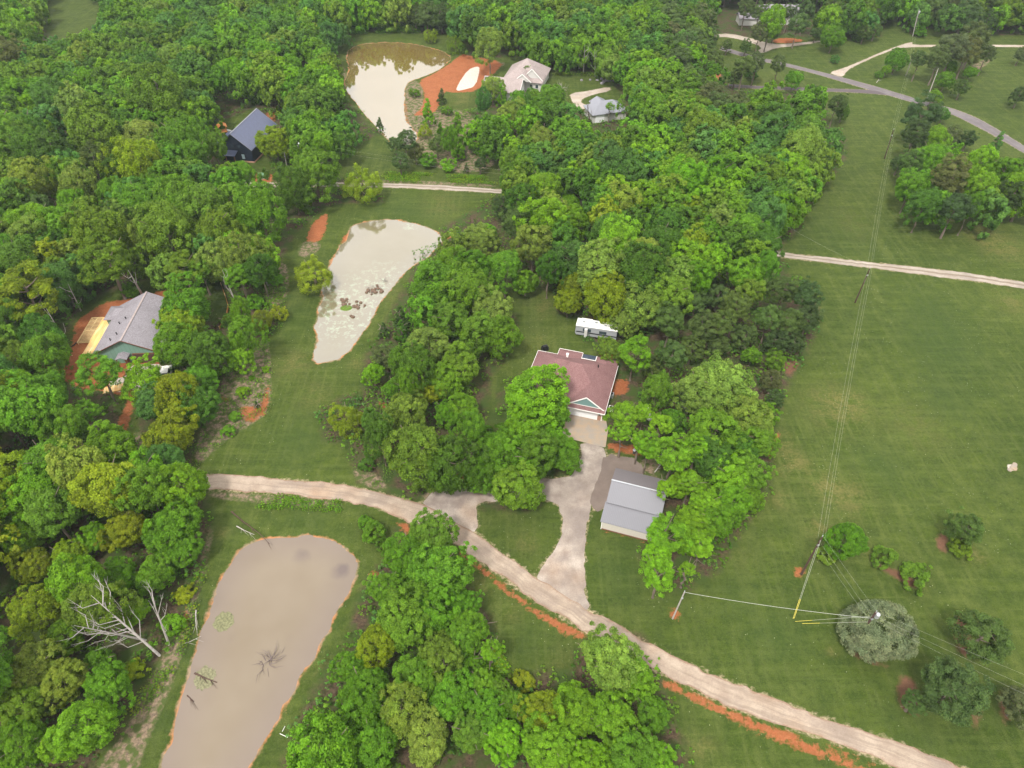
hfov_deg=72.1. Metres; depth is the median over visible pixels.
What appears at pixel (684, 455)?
broadleaf tree
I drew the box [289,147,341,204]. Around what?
oak tree
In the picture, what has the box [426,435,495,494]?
broadleaf tree
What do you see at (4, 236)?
broadleaf tree
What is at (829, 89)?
side lane
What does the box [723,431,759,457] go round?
oak tree
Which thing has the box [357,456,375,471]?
shrub
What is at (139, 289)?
dead tree
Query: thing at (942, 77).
oak tree
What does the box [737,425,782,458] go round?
oak tree
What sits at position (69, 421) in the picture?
broadleaf tree
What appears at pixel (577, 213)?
oak tree
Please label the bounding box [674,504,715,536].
oak tree
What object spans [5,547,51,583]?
oak tree
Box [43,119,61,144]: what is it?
young tree
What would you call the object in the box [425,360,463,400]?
oak tree
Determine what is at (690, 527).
oak tree
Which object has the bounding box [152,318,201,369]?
oak tree
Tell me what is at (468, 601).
oak tree
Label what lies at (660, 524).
broadleaf tree
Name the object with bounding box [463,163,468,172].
cedar tree
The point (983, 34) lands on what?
pine tree
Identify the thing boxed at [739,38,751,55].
pine tree
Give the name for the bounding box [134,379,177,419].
oak tree
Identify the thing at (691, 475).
broadleaf tree
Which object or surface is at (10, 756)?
oak tree
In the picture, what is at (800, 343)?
pine tree
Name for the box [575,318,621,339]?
camper
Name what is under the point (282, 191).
broadleaf tree
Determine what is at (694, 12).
pine tree
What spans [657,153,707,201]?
broadleaf tree
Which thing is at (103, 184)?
broadleaf tree
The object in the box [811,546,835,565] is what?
shrub
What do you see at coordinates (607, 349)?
oak tree
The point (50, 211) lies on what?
broadleaf tree
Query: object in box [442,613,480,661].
oak tree
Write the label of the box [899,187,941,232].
broadleaf tree
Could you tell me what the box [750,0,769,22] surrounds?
pine tree
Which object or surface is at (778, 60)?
pine tree
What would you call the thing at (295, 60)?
broadleaf tree
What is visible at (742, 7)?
pine tree
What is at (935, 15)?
pine tree
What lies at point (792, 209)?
broadleaf tree
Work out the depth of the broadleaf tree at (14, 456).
108.03 m
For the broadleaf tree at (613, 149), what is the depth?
175.88 m
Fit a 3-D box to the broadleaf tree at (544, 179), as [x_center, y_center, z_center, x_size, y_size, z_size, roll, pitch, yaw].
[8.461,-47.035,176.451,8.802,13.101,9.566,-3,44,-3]
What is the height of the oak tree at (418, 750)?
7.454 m
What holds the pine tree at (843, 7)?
on the ground
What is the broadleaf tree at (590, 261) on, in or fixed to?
on the ground
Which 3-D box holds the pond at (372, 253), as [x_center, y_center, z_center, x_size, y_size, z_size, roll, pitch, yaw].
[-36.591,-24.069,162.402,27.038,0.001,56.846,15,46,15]
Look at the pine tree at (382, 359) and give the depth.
135.31 m
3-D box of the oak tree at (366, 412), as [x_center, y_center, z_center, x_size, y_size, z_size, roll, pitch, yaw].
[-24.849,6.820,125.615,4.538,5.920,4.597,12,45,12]
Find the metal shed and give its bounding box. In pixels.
[600,468,665,540]
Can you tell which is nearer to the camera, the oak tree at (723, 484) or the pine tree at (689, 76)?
the oak tree at (723, 484)
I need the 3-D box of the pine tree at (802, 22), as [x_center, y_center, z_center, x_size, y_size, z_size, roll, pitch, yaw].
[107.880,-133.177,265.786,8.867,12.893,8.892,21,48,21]
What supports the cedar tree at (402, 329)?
on the ground
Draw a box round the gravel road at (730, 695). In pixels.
[108,459,959,767]
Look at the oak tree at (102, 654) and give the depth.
93.98 m
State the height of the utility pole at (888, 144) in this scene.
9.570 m
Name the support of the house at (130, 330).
on the ground
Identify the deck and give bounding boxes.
[71,317,108,355]
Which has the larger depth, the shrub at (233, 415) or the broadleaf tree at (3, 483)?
the shrub at (233, 415)
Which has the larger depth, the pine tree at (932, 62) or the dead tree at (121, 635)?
the pine tree at (932, 62)
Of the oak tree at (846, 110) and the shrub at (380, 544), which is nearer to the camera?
the shrub at (380, 544)
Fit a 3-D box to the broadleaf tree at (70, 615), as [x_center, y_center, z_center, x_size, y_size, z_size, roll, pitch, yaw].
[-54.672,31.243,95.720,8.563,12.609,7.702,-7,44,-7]
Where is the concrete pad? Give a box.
[563,414,607,446]
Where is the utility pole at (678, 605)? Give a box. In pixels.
[672,591,684,618]
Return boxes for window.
[583,328,605,334]
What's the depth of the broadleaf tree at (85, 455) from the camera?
106.67 m
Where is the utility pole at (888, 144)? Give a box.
[884,129,893,158]
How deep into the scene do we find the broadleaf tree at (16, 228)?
154.00 m
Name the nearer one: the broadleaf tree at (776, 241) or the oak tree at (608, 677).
the oak tree at (608, 677)
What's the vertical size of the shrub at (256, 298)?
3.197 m
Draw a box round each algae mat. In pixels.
[193,665,216,690]
[212,611,233,631]
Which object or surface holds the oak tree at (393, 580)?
on the ground
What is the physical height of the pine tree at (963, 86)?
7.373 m
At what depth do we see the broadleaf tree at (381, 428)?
114.67 m
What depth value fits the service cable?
95.48 m
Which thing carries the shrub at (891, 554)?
on the ground
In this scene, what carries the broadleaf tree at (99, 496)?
on the ground
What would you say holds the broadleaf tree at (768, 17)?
on the ground
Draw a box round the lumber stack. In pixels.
[103,383,128,393]
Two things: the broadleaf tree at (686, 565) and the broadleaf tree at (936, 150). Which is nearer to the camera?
the broadleaf tree at (686, 565)
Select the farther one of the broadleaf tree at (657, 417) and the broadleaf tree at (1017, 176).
the broadleaf tree at (1017, 176)
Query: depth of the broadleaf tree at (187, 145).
183.68 m
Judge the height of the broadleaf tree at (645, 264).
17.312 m
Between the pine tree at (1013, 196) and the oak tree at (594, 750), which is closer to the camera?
the oak tree at (594, 750)
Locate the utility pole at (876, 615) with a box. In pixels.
[856,611,880,638]
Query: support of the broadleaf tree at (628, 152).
on the ground
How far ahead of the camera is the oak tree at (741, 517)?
109.89 m
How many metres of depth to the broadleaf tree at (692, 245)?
147.90 m
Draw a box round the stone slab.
[1007,462,1016,471]
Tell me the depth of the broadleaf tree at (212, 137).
191.76 m
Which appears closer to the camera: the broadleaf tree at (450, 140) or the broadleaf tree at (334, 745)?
the broadleaf tree at (334, 745)
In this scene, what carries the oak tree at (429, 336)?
on the ground
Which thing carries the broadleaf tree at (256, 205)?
on the ground
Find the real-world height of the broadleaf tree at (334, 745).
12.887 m
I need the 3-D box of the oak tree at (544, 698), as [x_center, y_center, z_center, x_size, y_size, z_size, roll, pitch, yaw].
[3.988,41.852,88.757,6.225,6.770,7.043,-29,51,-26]
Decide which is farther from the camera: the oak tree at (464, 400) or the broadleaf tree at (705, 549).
the oak tree at (464, 400)
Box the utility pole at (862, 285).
[854,267,870,302]
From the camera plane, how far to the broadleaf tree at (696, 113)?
191.13 m
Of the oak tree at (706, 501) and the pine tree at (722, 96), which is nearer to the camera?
the oak tree at (706, 501)
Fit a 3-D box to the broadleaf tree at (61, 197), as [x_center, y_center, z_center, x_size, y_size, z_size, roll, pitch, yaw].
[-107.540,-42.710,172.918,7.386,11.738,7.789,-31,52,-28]
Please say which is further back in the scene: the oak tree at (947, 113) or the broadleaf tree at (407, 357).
the oak tree at (947, 113)
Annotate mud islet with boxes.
[340,298,365,308]
[365,284,383,294]
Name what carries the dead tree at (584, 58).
on the ground
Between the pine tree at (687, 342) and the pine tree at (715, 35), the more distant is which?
the pine tree at (715, 35)
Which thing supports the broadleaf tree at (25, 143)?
on the ground
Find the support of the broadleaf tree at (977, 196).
on the ground
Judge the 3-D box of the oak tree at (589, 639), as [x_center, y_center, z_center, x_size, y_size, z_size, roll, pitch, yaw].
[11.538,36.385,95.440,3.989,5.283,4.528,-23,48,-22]
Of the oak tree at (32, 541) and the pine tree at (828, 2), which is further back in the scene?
the pine tree at (828, 2)
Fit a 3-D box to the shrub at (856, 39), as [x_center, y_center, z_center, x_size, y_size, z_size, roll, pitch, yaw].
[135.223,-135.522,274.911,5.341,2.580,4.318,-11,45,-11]
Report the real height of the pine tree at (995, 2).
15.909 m
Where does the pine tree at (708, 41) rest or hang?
on the ground
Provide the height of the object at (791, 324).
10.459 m
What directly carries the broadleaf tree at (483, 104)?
on the ground
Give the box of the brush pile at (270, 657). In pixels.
[253,647,284,680]
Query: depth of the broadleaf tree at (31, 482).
105.56 m
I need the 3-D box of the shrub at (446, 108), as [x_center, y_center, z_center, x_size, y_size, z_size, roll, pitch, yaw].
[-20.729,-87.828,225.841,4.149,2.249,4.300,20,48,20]
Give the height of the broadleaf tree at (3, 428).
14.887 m
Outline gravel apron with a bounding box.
[590,454,642,511]
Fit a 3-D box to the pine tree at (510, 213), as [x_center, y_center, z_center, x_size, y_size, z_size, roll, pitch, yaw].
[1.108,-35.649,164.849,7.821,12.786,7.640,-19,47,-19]
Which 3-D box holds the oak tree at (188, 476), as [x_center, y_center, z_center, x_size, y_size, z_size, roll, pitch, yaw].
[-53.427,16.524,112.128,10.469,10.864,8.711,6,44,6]
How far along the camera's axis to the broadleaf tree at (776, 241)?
154.24 m
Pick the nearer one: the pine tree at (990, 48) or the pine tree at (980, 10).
the pine tree at (990, 48)
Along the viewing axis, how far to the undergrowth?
124.82 m
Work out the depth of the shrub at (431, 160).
198.46 m
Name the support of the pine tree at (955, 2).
on the ground
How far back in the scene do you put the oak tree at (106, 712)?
84.78 m
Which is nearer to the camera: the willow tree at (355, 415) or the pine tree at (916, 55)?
the willow tree at (355, 415)
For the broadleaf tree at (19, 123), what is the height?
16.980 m
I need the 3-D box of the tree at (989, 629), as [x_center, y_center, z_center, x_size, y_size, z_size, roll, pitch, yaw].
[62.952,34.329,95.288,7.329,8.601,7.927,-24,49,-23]
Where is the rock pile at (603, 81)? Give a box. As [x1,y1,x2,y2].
[580,77,613,83]
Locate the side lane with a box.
[729,84,885,94]
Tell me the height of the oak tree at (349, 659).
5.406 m
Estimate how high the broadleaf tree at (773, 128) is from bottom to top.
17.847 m
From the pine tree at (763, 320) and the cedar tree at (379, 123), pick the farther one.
the cedar tree at (379, 123)
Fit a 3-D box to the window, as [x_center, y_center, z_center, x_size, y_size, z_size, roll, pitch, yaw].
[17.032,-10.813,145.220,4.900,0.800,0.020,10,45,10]
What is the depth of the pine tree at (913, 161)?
183.58 m
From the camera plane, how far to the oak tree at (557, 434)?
120.22 m
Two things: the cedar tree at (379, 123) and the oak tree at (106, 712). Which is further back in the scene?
the cedar tree at (379, 123)
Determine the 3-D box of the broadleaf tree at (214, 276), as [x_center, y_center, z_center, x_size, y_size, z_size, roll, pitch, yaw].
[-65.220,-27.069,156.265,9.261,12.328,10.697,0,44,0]
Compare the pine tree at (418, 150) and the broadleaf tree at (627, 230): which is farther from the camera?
the pine tree at (418, 150)
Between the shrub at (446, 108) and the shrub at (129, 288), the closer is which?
the shrub at (129, 288)
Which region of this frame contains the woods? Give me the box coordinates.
[0,0,1023,562]
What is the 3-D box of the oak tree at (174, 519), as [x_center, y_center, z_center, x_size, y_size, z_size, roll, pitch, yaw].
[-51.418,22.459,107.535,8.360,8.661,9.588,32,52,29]
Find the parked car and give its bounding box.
[160,365,173,374]
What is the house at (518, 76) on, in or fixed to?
on the ground
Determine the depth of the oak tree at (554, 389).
121.41 m
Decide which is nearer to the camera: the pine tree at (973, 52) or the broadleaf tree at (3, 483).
the broadleaf tree at (3, 483)
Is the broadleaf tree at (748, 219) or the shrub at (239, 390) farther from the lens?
the broadleaf tree at (748, 219)
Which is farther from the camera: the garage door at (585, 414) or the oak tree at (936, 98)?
the oak tree at (936, 98)
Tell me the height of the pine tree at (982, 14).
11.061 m
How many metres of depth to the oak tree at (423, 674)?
89.90 m
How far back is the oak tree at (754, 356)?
137.62 m
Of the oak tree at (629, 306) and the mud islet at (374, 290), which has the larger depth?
the mud islet at (374, 290)
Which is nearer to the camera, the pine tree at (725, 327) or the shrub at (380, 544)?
the shrub at (380, 544)
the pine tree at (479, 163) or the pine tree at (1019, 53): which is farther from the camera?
the pine tree at (1019, 53)
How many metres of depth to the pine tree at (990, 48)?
243.83 m
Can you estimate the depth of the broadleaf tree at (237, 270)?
148.82 m
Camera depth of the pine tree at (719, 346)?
138.41 m
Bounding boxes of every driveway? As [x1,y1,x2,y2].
[423,443,605,609]
[570,88,609,108]
[716,34,819,52]
[831,42,1023,75]
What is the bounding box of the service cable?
[685,592,865,617]
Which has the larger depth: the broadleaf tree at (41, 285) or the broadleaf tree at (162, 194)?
the broadleaf tree at (162, 194)
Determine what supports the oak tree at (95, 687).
on the ground
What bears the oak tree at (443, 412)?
on the ground
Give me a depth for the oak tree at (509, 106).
208.63 m
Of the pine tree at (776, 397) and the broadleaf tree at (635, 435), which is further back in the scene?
the pine tree at (776, 397)
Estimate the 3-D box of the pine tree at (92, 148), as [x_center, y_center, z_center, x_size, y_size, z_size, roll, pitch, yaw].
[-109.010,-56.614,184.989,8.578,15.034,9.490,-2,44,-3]
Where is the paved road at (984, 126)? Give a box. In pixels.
[720,46,1023,152]
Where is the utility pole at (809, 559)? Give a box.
[800,535,822,574]
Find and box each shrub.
[119,278,139,297]
[124,657,151,680]
[156,613,186,636]
[171,582,197,604]
[220,424,236,437]
[228,411,243,421]
[235,386,251,398]
[246,293,266,309]
[261,365,269,372]
[266,272,283,285]
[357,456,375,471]
[358,514,371,530]
[362,519,386,542]
[374,538,392,551]
[408,88,420,96]
[418,152,436,166]
[439,158,456,171]
[441,106,453,114]
[451,146,465,158]
[472,146,484,154]
[485,425,492,434]
[508,668,535,692]
[744,70,758,78]
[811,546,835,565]
[830,54,840,62]
[851,33,861,41]
[870,544,898,569]
[874,70,884,77]
[899,561,932,596]
[913,25,926,36]
[946,537,972,560]
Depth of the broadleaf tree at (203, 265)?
151.08 m
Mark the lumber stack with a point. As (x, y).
(116, 388)
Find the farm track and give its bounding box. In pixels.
[250,182,1023,288]
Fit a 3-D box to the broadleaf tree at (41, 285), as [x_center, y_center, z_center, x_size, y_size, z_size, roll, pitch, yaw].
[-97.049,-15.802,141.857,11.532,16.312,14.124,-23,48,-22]
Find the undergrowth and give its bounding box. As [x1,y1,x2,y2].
[0,22,846,767]
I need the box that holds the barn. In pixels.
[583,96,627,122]
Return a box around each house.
[91,291,168,368]
[217,108,276,162]
[483,58,550,99]
[526,348,617,420]
[736,4,799,25]
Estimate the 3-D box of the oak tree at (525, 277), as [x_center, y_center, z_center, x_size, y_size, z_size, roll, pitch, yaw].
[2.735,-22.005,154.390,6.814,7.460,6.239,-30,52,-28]
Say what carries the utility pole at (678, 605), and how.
on the ground
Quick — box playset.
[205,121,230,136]
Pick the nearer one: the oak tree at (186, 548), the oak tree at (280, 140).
the oak tree at (186, 548)
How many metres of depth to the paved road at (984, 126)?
235.61 m
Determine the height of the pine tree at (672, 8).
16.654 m
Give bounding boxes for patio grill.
[541,344,548,350]
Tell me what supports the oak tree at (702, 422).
on the ground
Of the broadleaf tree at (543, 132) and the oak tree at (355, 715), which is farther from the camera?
the broadleaf tree at (543, 132)
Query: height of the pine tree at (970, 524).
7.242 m
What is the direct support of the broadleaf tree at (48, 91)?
on the ground
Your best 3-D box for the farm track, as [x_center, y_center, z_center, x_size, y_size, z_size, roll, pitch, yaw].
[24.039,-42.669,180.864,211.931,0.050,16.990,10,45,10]
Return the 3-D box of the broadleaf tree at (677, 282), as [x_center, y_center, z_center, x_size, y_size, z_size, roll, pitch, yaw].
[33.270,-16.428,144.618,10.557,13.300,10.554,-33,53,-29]
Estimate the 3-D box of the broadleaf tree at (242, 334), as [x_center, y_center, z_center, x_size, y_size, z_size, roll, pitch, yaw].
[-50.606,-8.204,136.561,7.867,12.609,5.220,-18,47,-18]
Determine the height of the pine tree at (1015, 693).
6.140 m
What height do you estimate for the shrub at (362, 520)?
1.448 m
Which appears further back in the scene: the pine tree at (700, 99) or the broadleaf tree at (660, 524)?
the pine tree at (700, 99)
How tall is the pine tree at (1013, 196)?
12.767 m
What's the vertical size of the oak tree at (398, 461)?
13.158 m
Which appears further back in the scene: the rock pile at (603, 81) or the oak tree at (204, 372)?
the rock pile at (603, 81)
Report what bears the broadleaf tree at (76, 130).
on the ground
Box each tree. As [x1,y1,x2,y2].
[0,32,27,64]
[0,111,23,171]
[0,116,35,163]
[0,218,24,251]
[0,233,23,268]
[0,236,42,295]
[0,259,58,328]
[0,298,31,345]
[0,337,35,370]
[0,352,17,384]
[0,367,30,397]
[0,368,64,439]
[0,370,19,435]
[0,390,29,449]
[0,447,16,470]
[0,449,44,492]
[0,467,21,517]
[0,492,21,525]
[0,507,56,555]
[0,583,63,646]
[0,625,14,707]
[0,683,47,728]
[0,715,46,767]
[2,209,20,232]
[4,466,71,523]
[4,637,66,697]
[5,109,53,131]
[5,154,67,201]
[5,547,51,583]
[8,212,47,262]
[9,126,53,185]
[12,201,60,232]
[15,93,38,115]
[16,312,69,349]
[16,330,72,376]
[17,437,83,488]
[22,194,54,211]
[23,205,76,244]
[23,487,88,542]
[25,369,68,419]
[29,75,73,115]
[31,131,75,173]
[32,260,95,315]
[34,404,89,446]
[35,656,88,716]
[36,727,81,763]
[42,432,106,492]
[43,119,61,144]
[43,698,119,758]
[44,552,106,606]
[46,618,84,656]
[50,538,90,562]
[55,188,86,207]
[56,157,103,213]
[59,201,131,277]
[59,286,81,310]
[60,579,142,638]
[61,608,146,649]
[62,98,120,174]
[67,40,105,66]
[67,454,149,517]
[67,573,160,656]
[69,232,133,299]
[70,65,101,85]
[70,350,123,403]
[74,397,105,431]
[75,521,110,551]
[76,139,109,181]
[81,658,136,715]
[83,644,116,669]
[84,419,137,463]
[91,176,118,206]
[93,510,151,552]
[94,134,164,182]
[97,556,137,597]
[109,464,170,512]
[111,177,156,222]
[113,60,184,120]
[118,599,151,627]
[119,118,158,159]
[119,352,161,406]
[120,445,170,520]
[122,270,142,293]
[124,218,171,256]
[132,199,201,269]
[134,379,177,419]
[134,552,175,595]
[140,400,199,452]
[140,494,203,556]
[144,442,185,466]
[144,581,169,645]
[146,461,209,510]
[150,112,211,160]
[152,173,205,240]
[152,304,205,340]
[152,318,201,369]
[152,370,203,422]
[155,42,182,61]
[155,271,211,328]
[164,249,203,286]
[165,528,205,569]
[166,178,228,236]
[169,7,193,33]
[175,384,221,427]
[177,139,209,163]
[180,361,219,391]
[185,324,238,379]
[187,255,215,295]
[193,236,235,287]
[194,208,255,258]
[199,129,227,164]
[213,56,239,99]
[217,231,275,286]
[219,312,235,331]
[220,270,233,297]
[222,263,255,298]
[226,346,256,374]
[227,314,269,364]
[230,160,261,197]
[230,294,250,337]
[232,180,287,240]
[236,216,263,242]
[241,253,279,298]
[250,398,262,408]
[251,309,272,333]
[254,124,301,163]
[255,161,314,214]
[266,304,288,321]
[283,53,302,77]
[283,118,298,148]
[285,706,359,767]
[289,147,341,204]
[293,253,332,294]
[311,131,333,157]
[326,402,363,438]
[326,650,364,684]
[336,666,391,718]
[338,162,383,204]
[339,688,380,736]
[344,718,397,767]
[354,622,402,670]
[360,362,384,385]
[360,407,382,431]
[362,411,394,465]
[362,572,410,606]
[370,344,396,371]
[375,579,432,652]
[376,117,383,132]
[377,680,430,750]
[378,322,389,338]
[380,532,428,581]
[381,376,399,395]
[381,423,445,492]
[382,388,428,441]
[385,136,401,155]
[387,339,435,395]
[391,151,409,174]
[392,654,438,704]
[393,319,407,344]
[394,305,410,328]
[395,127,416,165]
[395,366,425,416]
[401,326,451,368]
[406,2,422,30]
[406,257,461,310]
[406,507,459,555]
[406,541,477,600]
[406,584,463,636]
[407,143,424,164]
[408,704,449,767]
[414,0,441,33]
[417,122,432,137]
[417,379,446,406]
[417,629,463,683]
[421,301,467,342]
[422,98,436,126]
[423,29,437,42]
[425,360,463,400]
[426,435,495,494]
[427,667,475,722]
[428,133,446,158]
[430,2,450,33]
[430,245,466,280]
[434,122,442,144]
[434,399,456,429]
[436,88,446,104]
[436,259,498,317]
[440,124,457,161]
[441,340,479,386]
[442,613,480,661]
[446,35,465,54]
[447,392,478,421]
[447,408,485,456]
[450,588,484,611]
[450,708,489,754]
[451,112,466,152]
[451,609,489,644]
[453,248,490,280]
[457,308,495,361]
[461,652,486,680]
[461,687,509,732]
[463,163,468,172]
[464,221,503,257]
[464,464,494,494]
[466,126,478,143]
[467,664,499,702]
[471,283,513,320]
[472,606,493,635]
[474,155,485,174]
[475,27,502,73]
[475,86,491,112]
[475,636,506,670]
[476,423,537,489]
[478,314,524,359]
[481,74,507,103]
[482,718,530,767]
[483,675,510,701]
[484,223,496,233]
[486,249,522,296]
[491,195,507,219]
[491,460,546,510]
[496,82,506,106]
[496,96,528,134]
[498,205,530,246]
[498,688,530,722]
[500,401,543,448]
[504,363,570,428]
[508,90,527,108]
[510,223,552,271]
[511,269,538,295]
[512,196,571,256]
[512,689,570,732]
[517,427,557,479]
[521,710,576,767]
[524,87,537,104]
[527,120,555,151]
[528,89,541,98]
[528,95,551,113]
[529,171,562,198]
[532,396,570,429]
[535,249,566,298]
[536,84,565,115]
[540,84,548,91]
[540,424,573,455]
[548,437,583,474]
[550,239,593,280]
[552,679,597,737]
[553,289,582,316]
[557,271,585,299]
[560,193,579,210]
[563,199,589,241]
[563,734,613,767]
[576,236,636,294]
[578,635,607,664]
[579,620,647,698]
[581,45,588,73]
[583,266,625,323]
[584,211,625,256]
[590,688,646,746]
[592,138,630,178]
[592,212,642,261]
[592,336,620,365]
[602,400,643,430]
[603,179,643,222]
[604,726,659,767]
[605,101,615,124]
[605,423,632,457]
[607,310,635,338]
[610,146,649,186]
[614,240,671,308]
[615,83,664,124]
[618,334,651,380]
[620,658,656,702]
[622,277,669,334]
[625,237,661,275]
[627,428,648,464]
[632,430,660,473]
[633,224,686,257]
[635,400,656,430]
[637,213,658,236]
[637,689,669,734]
[638,556,674,598]
[639,369,673,421]
[641,353,664,375]
[642,541,671,577]
[643,740,677,767]
[646,511,696,559]
[648,413,674,446]
[648,432,696,479]
[649,272,694,326]
[650,474,676,500]
[653,4,673,20]
[654,338,688,374]
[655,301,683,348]
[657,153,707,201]
[658,0,678,5]
[658,408,688,433]
[660,33,674,54]
[661,1,682,21]
[661,21,681,42]
[663,237,722,293]
[664,372,719,414]
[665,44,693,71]
[667,471,689,498]
[669,18,686,34]
[669,31,697,48]
[672,102,722,139]
[673,68,702,94]
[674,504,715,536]
[674,559,696,588]
[675,1,696,19]
[675,520,714,556]
[676,432,710,468]
[676,469,706,503]
[679,22,696,29]
[679,259,713,301]
[679,530,715,569]
[680,66,706,93]
[680,91,711,108]
[681,335,705,364]
[683,4,710,26]
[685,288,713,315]
[686,26,706,40]
[686,308,717,350]
[687,407,740,447]
[688,484,722,526]
[690,1,716,26]
[691,350,758,419]
[691,435,732,482]
[693,477,716,498]
[696,35,711,49]
[696,82,723,104]
[698,59,710,74]
[698,152,739,189]
[699,38,715,59]
[702,26,719,48]
[702,504,732,538]
[704,48,723,75]
[705,90,730,116]
[705,334,733,356]
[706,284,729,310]
[706,308,737,348]
[707,12,717,34]
[709,452,752,494]
[716,394,773,443]
[717,483,752,516]
[720,39,732,54]
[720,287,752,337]
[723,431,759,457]
[723,449,778,488]
[724,212,770,253]
[725,90,751,117]
[726,67,742,88]
[727,254,763,292]
[729,506,748,528]
[730,324,757,352]
[731,55,756,89]
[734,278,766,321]
[737,0,753,30]
[737,186,787,243]
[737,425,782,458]
[737,486,765,513]
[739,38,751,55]
[740,345,762,365]
[741,152,786,190]
[742,402,783,424]
[748,101,795,131]
[749,51,765,85]
[749,221,784,271]
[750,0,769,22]
[750,21,768,50]
[752,111,794,147]
[752,304,783,347]
[757,249,781,287]
[758,368,786,393]
[759,5,785,51]
[759,190,806,236]
[760,329,794,354]
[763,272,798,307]
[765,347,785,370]
[765,388,785,408]
[769,29,778,42]
[770,3,786,20]
[770,53,786,78]
[773,148,811,183]
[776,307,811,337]
[778,122,828,169]
[782,332,806,357]
[783,3,796,32]
[784,70,803,90]
[788,12,813,48]
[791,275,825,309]
[795,0,815,34]
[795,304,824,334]
[805,85,822,103]
[808,27,821,42]
[812,0,826,8]
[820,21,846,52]
[821,522,869,559]
[822,0,846,25]
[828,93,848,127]
[835,104,851,122]
[836,599,919,663]
[838,3,856,24]
[847,11,867,34]
[853,0,878,12]
[855,24,873,43]
[869,22,882,40]
[871,3,881,19]
[882,65,891,77]
[884,47,910,74]
[889,0,911,20]
[890,157,903,174]
[894,166,930,213]
[896,149,924,171]
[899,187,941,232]
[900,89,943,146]
[900,117,931,154]
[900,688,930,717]
[910,50,926,81]
[911,142,950,170]
[916,15,930,29]
[920,124,953,147]
[920,654,996,727]
[922,0,945,28]
[924,42,951,85]
[930,0,950,24]
[930,4,948,25]
[930,90,943,102]
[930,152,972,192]
[931,88,939,102]
[934,71,956,92]
[936,33,973,71]
[937,107,950,123]
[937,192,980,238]
[941,506,984,545]
[942,124,967,143]
[944,60,957,71]
[946,608,1015,666]
[948,0,982,30]
[949,0,969,6]
[949,0,980,32]
[949,79,972,99]
[954,130,979,150]
[955,35,982,78]
[957,190,986,235]
[960,20,992,69]
[962,66,980,78]
[962,144,999,179]
[962,165,1001,202]
[968,5,985,32]
[977,44,997,75]
[978,7,999,30]
[984,0,1003,7]
[987,131,1005,158]
[987,156,1023,182]
[994,0,1023,31]
[995,170,1023,221]
[995,685,1023,730]
[998,179,1023,206]
[1000,157,1023,186]
[1007,86,1023,108]
[1012,46,1023,65]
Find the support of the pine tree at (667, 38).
on the ground
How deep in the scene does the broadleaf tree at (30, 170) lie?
171.77 m
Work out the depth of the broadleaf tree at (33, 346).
131.59 m
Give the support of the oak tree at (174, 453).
on the ground
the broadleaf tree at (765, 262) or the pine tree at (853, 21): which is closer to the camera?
the broadleaf tree at (765, 262)
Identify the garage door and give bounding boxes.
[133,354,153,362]
[570,408,596,419]
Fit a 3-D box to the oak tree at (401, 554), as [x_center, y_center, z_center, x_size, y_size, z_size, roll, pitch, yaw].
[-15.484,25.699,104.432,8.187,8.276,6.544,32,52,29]
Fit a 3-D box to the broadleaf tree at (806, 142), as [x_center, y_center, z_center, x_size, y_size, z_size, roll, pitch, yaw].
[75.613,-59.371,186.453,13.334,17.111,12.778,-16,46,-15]
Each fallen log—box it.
[194,672,216,686]
[231,511,270,547]
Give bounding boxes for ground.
[0,0,1023,767]
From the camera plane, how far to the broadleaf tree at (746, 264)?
146.63 m
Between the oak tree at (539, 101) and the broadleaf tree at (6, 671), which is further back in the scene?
the oak tree at (539, 101)
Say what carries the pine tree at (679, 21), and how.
on the ground
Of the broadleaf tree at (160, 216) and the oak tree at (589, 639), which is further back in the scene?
the broadleaf tree at (160, 216)
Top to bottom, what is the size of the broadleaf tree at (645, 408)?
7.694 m
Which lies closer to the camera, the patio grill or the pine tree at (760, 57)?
the patio grill
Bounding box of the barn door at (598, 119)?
[595,114,604,122]
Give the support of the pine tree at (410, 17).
on the ground
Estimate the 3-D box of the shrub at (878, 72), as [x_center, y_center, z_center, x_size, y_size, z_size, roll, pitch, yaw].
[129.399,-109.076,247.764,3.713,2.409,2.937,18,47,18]
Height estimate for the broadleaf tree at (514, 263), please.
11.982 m
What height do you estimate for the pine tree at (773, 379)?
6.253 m
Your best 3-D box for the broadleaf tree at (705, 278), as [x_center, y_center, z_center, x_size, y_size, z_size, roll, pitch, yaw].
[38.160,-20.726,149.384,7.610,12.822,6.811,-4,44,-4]
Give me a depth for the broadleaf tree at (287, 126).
196.68 m
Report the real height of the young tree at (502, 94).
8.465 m
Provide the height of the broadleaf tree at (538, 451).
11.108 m
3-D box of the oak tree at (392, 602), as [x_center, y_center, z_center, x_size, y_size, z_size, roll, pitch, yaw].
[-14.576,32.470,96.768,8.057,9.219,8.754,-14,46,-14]
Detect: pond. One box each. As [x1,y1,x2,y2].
[162,535,357,767]
[313,220,441,362]
[345,42,449,144]
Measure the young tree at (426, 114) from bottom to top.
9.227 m
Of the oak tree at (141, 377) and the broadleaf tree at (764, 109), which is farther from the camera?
the broadleaf tree at (764, 109)
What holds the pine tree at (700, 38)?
on the ground

